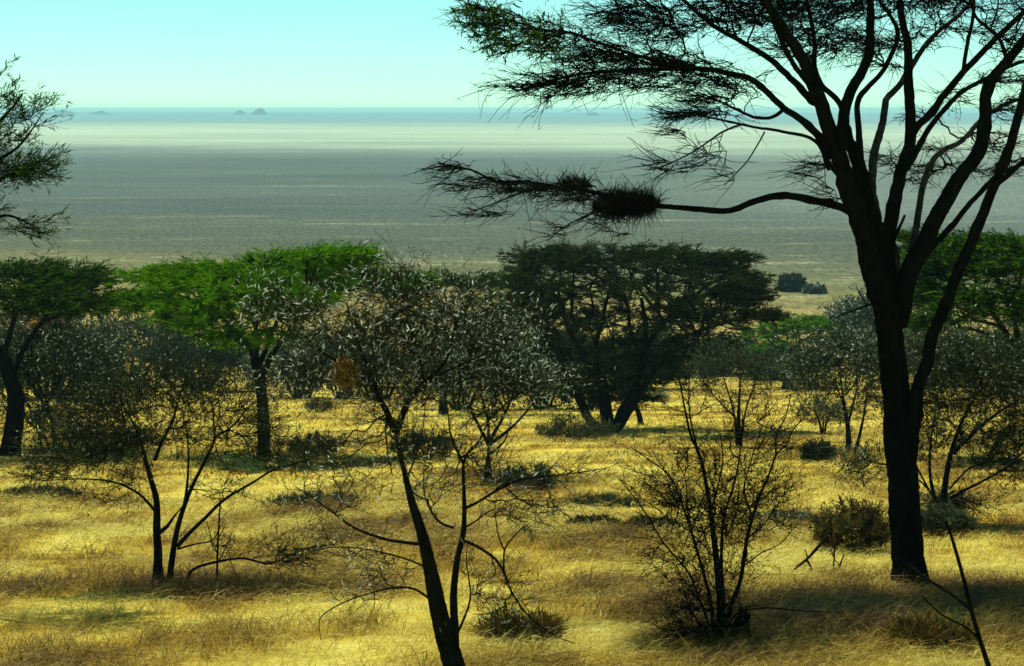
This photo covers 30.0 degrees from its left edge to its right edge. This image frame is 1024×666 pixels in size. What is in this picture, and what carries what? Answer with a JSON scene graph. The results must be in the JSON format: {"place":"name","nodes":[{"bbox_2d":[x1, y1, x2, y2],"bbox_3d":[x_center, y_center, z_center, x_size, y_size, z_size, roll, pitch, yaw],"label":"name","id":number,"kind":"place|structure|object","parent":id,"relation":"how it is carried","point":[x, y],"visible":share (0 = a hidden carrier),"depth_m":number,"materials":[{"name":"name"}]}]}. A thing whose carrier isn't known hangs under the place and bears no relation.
{"place":"outdoors","nodes":[
{"label":"outdoors","id":0,"kind":"place"},
{"bbox_2d":[46,110,80,114],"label":"hill","id":1,"kind":"structure","parent":0,"point":[63,112],"depth_m":8608.72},
{"bbox_2d":[90,111,110,113],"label":"hill","id":2,"kind":"structure","parent":0,"point":[100,112],"depth_m":8817.14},
{"bbox_2d":[231,110,245,114],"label":"hill","id":3,"kind":"structure","parent":0,"point":[240,112],"depth_m":8722.26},
{"bbox_2d":[251,108,267,114],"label":"hill","id":4,"kind":"structure","parent":0,"point":[260,111],"depth_m":8520.22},
{"bbox_2d":[0,112,1023,665],"bbox_3d":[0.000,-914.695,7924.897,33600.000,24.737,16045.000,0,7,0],"label":"ground","id":5,"kind":"structure","parent":0,"point":[138,190],"depth_m":453.33,"materials":[{"name":"yellow plant"}]},
{"bbox_2d":[0,53,75,248],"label":"leaning acacia tree","id":6,"kind":"object","parent":5,"relation":"on","point":[14,171],"visible":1,"depth_m":22.82,"materials":[{"name":"green plant"}]},
{"bbox_2d":[0,481,81,500],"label":"bush","id":7,"kind":"object","parent":5,"relation":"on","point":[49,488],"visible":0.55,"depth_m":40.53,"materials":[{"name":"grey plant"}]},
{"bbox_2d":[0,245,143,455],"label":"umbrella acacia tree","id":8,"kind":"object","parent":5,"relation":"on","point":[55,288],"visible":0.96,"depth_m":56.27,"materials":[{"name":"green plant"}]},
{"bbox_2d":[0,321,146,398],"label":"rounded bush","id":9,"kind":"object","parent":5,"relation":"on","point":[109,358],"visible":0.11,"depth_m":132.35,"materials":[{"name":"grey plant"}]},
{"bbox_2d":[0,295,166,449],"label":"grey shrub tree","id":10,"kind":"object","parent":5,"relation":"on","point":[61,352],"visible":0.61,"depth_m":59.82,"materials":[{"name":"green plant"}]},
{"bbox_2d":[16,316,55,339],"bbox_3d":[-15.030,-0.225,60.188,1.291,1.350,1.383,0,7,0],"label":"straw nest","id":11,"kind":"object","parent":10,"relation":"on","point":[30,324],"visible":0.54,"depth_m":59.99,"materials":[{"name":"beige wicker"}]},
{"bbox_2d":[50,418,165,455],"bbox_3d":[-12.432,3.183,58.450,3.198,1.251,2.901,5,8,38],"label":"bush","id":12,"kind":"object","parent":5,"relation":"on","point":[106,440],"visible":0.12,"depth_m":58.29,"materials":[{"name":"grey plant"}]},
{"bbox_2d":[48,307,205,383],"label":"rounded bush","id":13,"kind":"object","parent":5,"relation":"on","point":[139,326],"visible":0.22,"depth_m":158.71,"materials":[{"name":"grey plant"}]},
{"bbox_2d":[0,325,371,586],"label":"thorn shrub","id":14,"kind":"object","parent":5,"relation":"on","point":[82,434],"visible":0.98,"depth_m":24.45,"materials":[{"name":"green plant"}]},
{"bbox_2d":[125,316,259,391],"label":"rounded bush","id":15,"kind":"object","parent":5,"relation":"on","point":[186,339],"visible":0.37,"depth_m":148.98,"materials":[{"name":"grey plant"}]},
{"bbox_2d":[207,499,232,581],"bbox_3d":[-3.818,2.749,24.878,0.370,1.188,0.080,2,7,16],"label":"bare sapling","id":16,"kind":"object","parent":5,"relation":"on","point":[217,550],"visible":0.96,"depth_m":24.86,"materials":[{"name":"brown plant"}]},
{"bbox_2d":[103,234,446,456],"bbox_3d":[-7.962,0.369,56.852,9.401,6.858,10.442,3,7,22],"label":"umbrella acacia tree","id":17,"kind":"object","parent":5,"relation":"on","point":[208,279],"visible":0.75,"depth_m":54.93,"materials":[{"name":"green plant"}]},
{"bbox_2d":[221,314,376,398],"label":"rounded bush","id":18,"kind":"object","parent":5,"relation":"on","point":[276,356],"visible":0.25,"depth_m":134.84,"materials":[{"name":"grey plant"}]},
{"bbox_2d":[254,488,367,508],"bbox_3d":[-3.964,3.341,37.975,1.872,0.415,1.678,-6,9,-43],"label":"bush","id":19,"kind":"object","parent":5,"relation":"on","point":[285,497],"visible":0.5,"depth_m":38.00,"materials":[{"name":"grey plant"}]},
{"bbox_2d":[275,430,349,456],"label":"bush","id":20,"kind":"object","parent":5,"relation":"on","point":[316,433],"visible":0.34,"depth_m":57.35,"materials":[{"name":"green plant"}]},
{"bbox_2d":[302,395,336,412],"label":"bush","id":21,"kind":"object","parent":5,"relation":"on","point":[312,404],"visible":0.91,"depth_m":103.61,"materials":[{"name":"green plant"}]},
{"bbox_2d":[282,316,388,398],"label":"rounded bush","id":22,"kind":"object","parent":5,"relation":"on","point":[325,380],"visible":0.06,"depth_m":134.70,"materials":[{"name":"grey plant"}]},
{"bbox_2d":[298,299,434,400],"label":"rounded bush","id":23,"kind":"object","parent":5,"relation":"on","point":[358,360],"visible":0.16,"depth_m":126.09,"materials":[{"name":"grey plant"}]},
{"bbox_2d":[200,219,624,665],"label":"thorn tree","id":24,"kind":"object","parent":5,"relation":"on","point":[446,628],"visible":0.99,"depth_m":16.54,"materials":[{"name":"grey plant"}]},
{"bbox_2d":[324,354,360,395],"bbox_3d":[-1.418,0.345,15.963,0.326,0.376,0.327,0,7,0],"label":"straw nest","id":25,"kind":"object","parent":24,"relation":"hanging from","point":[343,366],"visible":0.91,"depth_m":15.90,"materials":[{"name":"brown wicker"}]},
{"bbox_2d":[388,422,469,460],"bbox_3d":[-2.533,3.265,56.639,2.463,1.246,1.775,2,7,20],"label":"bush","id":26,"kind":"object","parent":5,"relation":"on","point":[427,439],"visible":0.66,"depth_m":56.59,"materials":[{"name":"green plant"}]},
{"bbox_2d":[386,311,520,409],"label":"rounded bush","id":27,"kind":"object","parent":5,"relation":"on","point":[415,398],"visible":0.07,"depth_m":106.53,"materials":[{"name":"grey plant"}]},
{"bbox_2d":[364,267,555,413],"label":"umbrella acacia tree","id":28,"kind":"object","parent":5,"relation":"on","point":[496,283],"visible":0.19,"depth_m":98.39,"materials":[{"name":"green plant"}]},
{"bbox_2d":[405,292,582,481],"bbox_3d":[-0.428,1.321,45.167,4.196,4.584,3.556,0,7,0],"label":"grey shrub tree","id":29,"kind":"object","parent":5,"relation":"on","point":[532,355],"visible":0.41,"depth_m":45.00,"materials":[{"name":"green plant"}]},
{"bbox_2d":[0,374,1023,665],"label":"grass","id":30,"kind":"structure","parent":5,"relation":"on","point":[856,596],"depth_m":25.21,"materials":[{"name":"yellow plant"}]},
{"bbox_2d":[462,603,575,645],"bbox_3d":[0.063,3.029,19.493,1.116,0.593,1.031,4,8,32],"label":"bush","id":31,"kind":"object","parent":5,"relation":"on","point":[548,621],"visible":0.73,"depth_m":19.39,"materials":[{"name":"green plant"}]},
{"bbox_2d":[486,461,560,489],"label":"bush","id":32,"kind":"object","parent":5,"relation":"on","point":[539,469],"visible":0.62,"depth_m":42.31,"materials":[{"name":"green plant"}]},
{"bbox_2d":[491,313,600,409],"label":"rounded bush","id":33,"kind":"object","parent":5,"relation":"on","point":[549,406],"visible":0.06,"depth_m":109.03,"materials":[{"name":"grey plant"}]},
{"bbox_2d":[534,406,620,441],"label":"bush","id":34,"kind":"object","parent":5,"relation":"on","point":[559,423],"visible":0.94,"depth_m":67.24,"materials":[{"name":"green plant"}]},
{"bbox_2d":[563,513,621,528],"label":"bush","id":35,"kind":"object","parent":5,"relation":"on","point":[599,518],"visible":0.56,"depth_m":32.69,"materials":[{"name":"green plant"}]},
{"bbox_2d":[520,310,665,411],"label":"rounded bush","id":36,"kind":"object","parent":5,"relation":"on","point":[566,334],"visible":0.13,"depth_m":106.30,"materials":[{"name":"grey plant"}]},
{"bbox_2d":[563,491,645,508],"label":"bush","id":37,"kind":"object","parent":5,"relation":"on","point":[607,497],"visible":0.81,"depth_m":37.63,"materials":[{"name":"green plant"}]},
{"bbox_2d":[503,314,712,388],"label":"rounded bush","id":38,"kind":"object","parent":5,"relation":"on","point":[665,335],"visible":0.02,"depth_m":154.27,"materials":[{"name":"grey plant"}]},
{"bbox_2d":[535,346,699,424],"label":"umbrella acacia tree","id":39,"kind":"object","parent":5,"relation":"on","point":[606,366],"visible":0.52,"depth_m":77.62,"materials":[{"name":"green plant"}]},
{"bbox_2d":[476,237,799,433],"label":"umbrella acacia tree","id":40,"kind":"object","parent":5,"relation":"on","point":[739,297],"visible":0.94,"depth_m":73.98,"materials":[{"name":"green plant"}]},
{"bbox_2d":[619,514,685,530],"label":"bush","id":41,"kind":"object","parent":5,"relation":"on","point":[664,522],"visible":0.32,"depth_m":32.19,"materials":[{"name":"green plant"}]},
{"bbox_2d":[647,388,671,401],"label":"bush","id":42,"kind":"object","parent":5,"relation":"on","point":[664,395],"visible":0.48,"depth_m":124.04,"materials":[{"name":"grey plant"}]},
{"bbox_2d":[586,351,837,654],"bbox_3d":[2.118,1.835,19.298,1.954,3.332,2.619,6,9,44],"label":"bare shrub","id":43,"kind":"object","parent":5,"relation":"on","point":[688,507],"visible":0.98,"depth_m":19.23,"materials":[{"name":"brown plant"}]},
{"bbox_2d":[404,0,1023,589],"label":"tall acacia tree","id":44,"kind":"object","parent":5,"relation":"on","point":[890,284],"visible":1,"depth_m":22.98,"materials":[{"name":"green plant"}]},
{"bbox_2d":[550,166,598,203],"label":"mistletoe clump","id":45,"kind":"object","parent":44,"relation":"on","point":[572,179],"visible":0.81,"depth_m":22.02,"materials":[{"name":"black plant"}]},
{"bbox_2d":[585,173,670,237],"bbox_3d":[1.339,-1.481,22.166,1.050,0.779,1.016,0,7,0],"label":"twig nest","id":46,"kind":"object","parent":44,"relation":"on","point":[639,207],"visible":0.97,"depth_m":21.96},
{"bbox_2d":[689,329,766,375],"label":"rounded bush","id":47,"kind":"object","parent":5,"relation":"on","point":[744,341],"visible":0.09,"depth_m":174.78,"materials":[{"name":"grey plant"}]},
{"bbox_2d":[671,325,806,446],"bbox_3d":[7.646,1.719,64.580,4.332,4.351,3.851,-4,8,-29],"label":"grey shrub tree","id":48,"kind":"object","parent":5,"relation":"on","point":[752,366],"visible":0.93,"depth_m":64.25,"materials":[{"name":"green plant"}]},
{"bbox_2d":[733,335,815,380],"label":"rounded bush","id":49,"kind":"object","parent":5,"relation":"on","point":[768,369],"visible":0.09,"depth_m":169.51,"materials":[{"name":"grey plant"}]},
{"bbox_2d":[754,507,818,521],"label":"bush","id":50,"kind":"object","parent":5,"relation":"on","point":[802,514],"visible":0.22,"depth_m":34.00,"materials":[{"name":"green plant"}]},
{"bbox_2d":[738,312,840,388],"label":"umbrella acacia tree","id":51,"kind":"object","parent":5,"relation":"on","point":[794,323],"visible":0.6,"depth_m":156.01,"materials":[{"name":"green plant"}]},
{"bbox_2d":[774,271,806,291],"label":"rounded bush","id":52,"kind":"object","parent":5,"relation":"on","point":[793,281],"visible":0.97,"depth_m":263.55,"materials":[{"name":"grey plant"}]},
{"bbox_2d":[760,349,823,390],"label":"shrub","id":53,"kind":"object","parent":5,"relation":"on","point":[789,373],"visible":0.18,"depth_m":150.06,"materials":[{"name":"green plant"}]},
{"bbox_2d":[792,530,830,573],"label":"dead branch","id":54,"kind":"object","parent":5,"relation":"on","point":[818,546],"visible":0.8,"depth_m":26.18,"materials":[{"name":"brown wood"}]},
{"bbox_2d":[801,281,827,293],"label":"rounded bush","id":55,"kind":"object","parent":5,"relation":"on","point":[814,288],"visible":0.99,"depth_m":260.72,"materials":[{"name":"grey plant"}]},
{"bbox_2d":[796,435,843,462],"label":"bush","id":56,"kind":"object","parent":5,"relation":"on","point":[820,445],"visible":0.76,"depth_m":54.16,"materials":[{"name":"green plant"}]},
{"bbox_2d":[784,389,868,433],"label":"shrub","id":57,"kind":"object","parent":5,"relation":"on","point":[832,414],"visible":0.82,"depth_m":73.01,"materials":[{"name":"green plant"}]},
{"bbox_2d":[830,544,834,572],"bbox_3d":[4.409,3.135,26.288,0.069,0.468,0.026,0,7,0],"label":"bare sapling","id":58,"kind":"object","parent":5,"relation":"on","point":[833,555],"visible":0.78,"depth_m":26.27,"materials":[{"name":"brown plant"}]},
{"bbox_2d":[771,309,910,447],"bbox_3d":[10.816,1.518,62.782,4.552,4.823,4.339,5,8,37],"label":"grey shrub tree","id":59,"kind":"object","parent":5,"relation":"on","point":[827,357],"visible":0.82,"depth_m":62.46,"materials":[{"name":"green plant"}]},
{"bbox_2d":[817,283,876,348],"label":"rounded bush","id":60,"kind":"object","parent":5,"relation":"on","point":[848,304],"visible":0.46,"depth_m":198.18,"materials":[{"name":"grey plant"}]},
{"bbox_2d":[804,494,890,554],"bbox_3d":[5.191,2.986,29.215,1.418,1.120,1.369,-5,9,-39],"label":"bush","id":61,"kind":"object","parent":5,"relation":"on","point":[867,524],"visible":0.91,"depth_m":28.99,"materials":[{"name":"green plant"}]},
{"bbox_2d":[814,296,1023,527],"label":"thorn shrub","id":62,"kind":"object","parent":5,"relation":"on","point":[1003,387],"visible":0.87,"depth_m":34.23,"materials":[{"name":"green plant"}]},
{"bbox_2d":[868,605,991,653],"bbox_3d":[4.157,3.029,18.966,1.044,0.650,1.075,-5,8,-34],"label":"bush","id":63,"kind":"object","parent":5,"relation":"on","point":[928,629],"visible":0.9,"depth_m":18.83,"materials":[{"name":"green plant"}]},
{"bbox_2d":[869,321,993,385],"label":"rounded bush","id":64,"kind":"object","parent":5,"relation":"on","point":[924,341],"visible":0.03,"depth_m":159.27,"materials":[{"name":"grey plant"}]},
{"bbox_2d":[894,520,990,665],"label":"bare sapling","id":65,"kind":"object","parent":5,"relation":"on","point":[969,607],"visible":1,"depth_m":13.21,"materials":[{"name":"brown plant"}]},
{"bbox_2d":[920,495,983,536],"bbox_3d":[7.293,3.156,32.493,1.372,0.814,1.092,-4,8,-28],"label":"bush","id":66,"kind":"object","parent":5,"relation":"on","point":[935,518],"visible":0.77,"depth_m":32.31,"materials":[{"name":"green plant"}]},
{"bbox_2d":[896,222,1023,358],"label":"umbrella acacia tree","id":67,"kind":"object","parent":5,"relation":"on","point":[988,266],"visible":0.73,"depth_m":53.16,"materials":[{"name":"green plant"}]},
{"bbox_2d":[938,316,1023,388],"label":"rounded bush","id":68,"kind":"object","parent":5,"relation":"on","point":[998,329],"visible":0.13,"depth_m":150.92,"materials":[{"name":"grey plant"}]},
{"bbox_2d":[0,0,1023,111],"label":"sky","id":69,"kind":"structure","parent":0,"point":[104,55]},
{"bbox_2d":[585,112,599,115],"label":"hill","id":70,"kind":"structure","parent":0,"point":[592,114],"depth_m":7534.65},
{"bbox_2d":[728,606,751,642],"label":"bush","id":71,"kind":"object","parent":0,"point":[741,624],"visible":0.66,"depth_m":19.33,"materials":[{"name":"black plant"}]}
]}

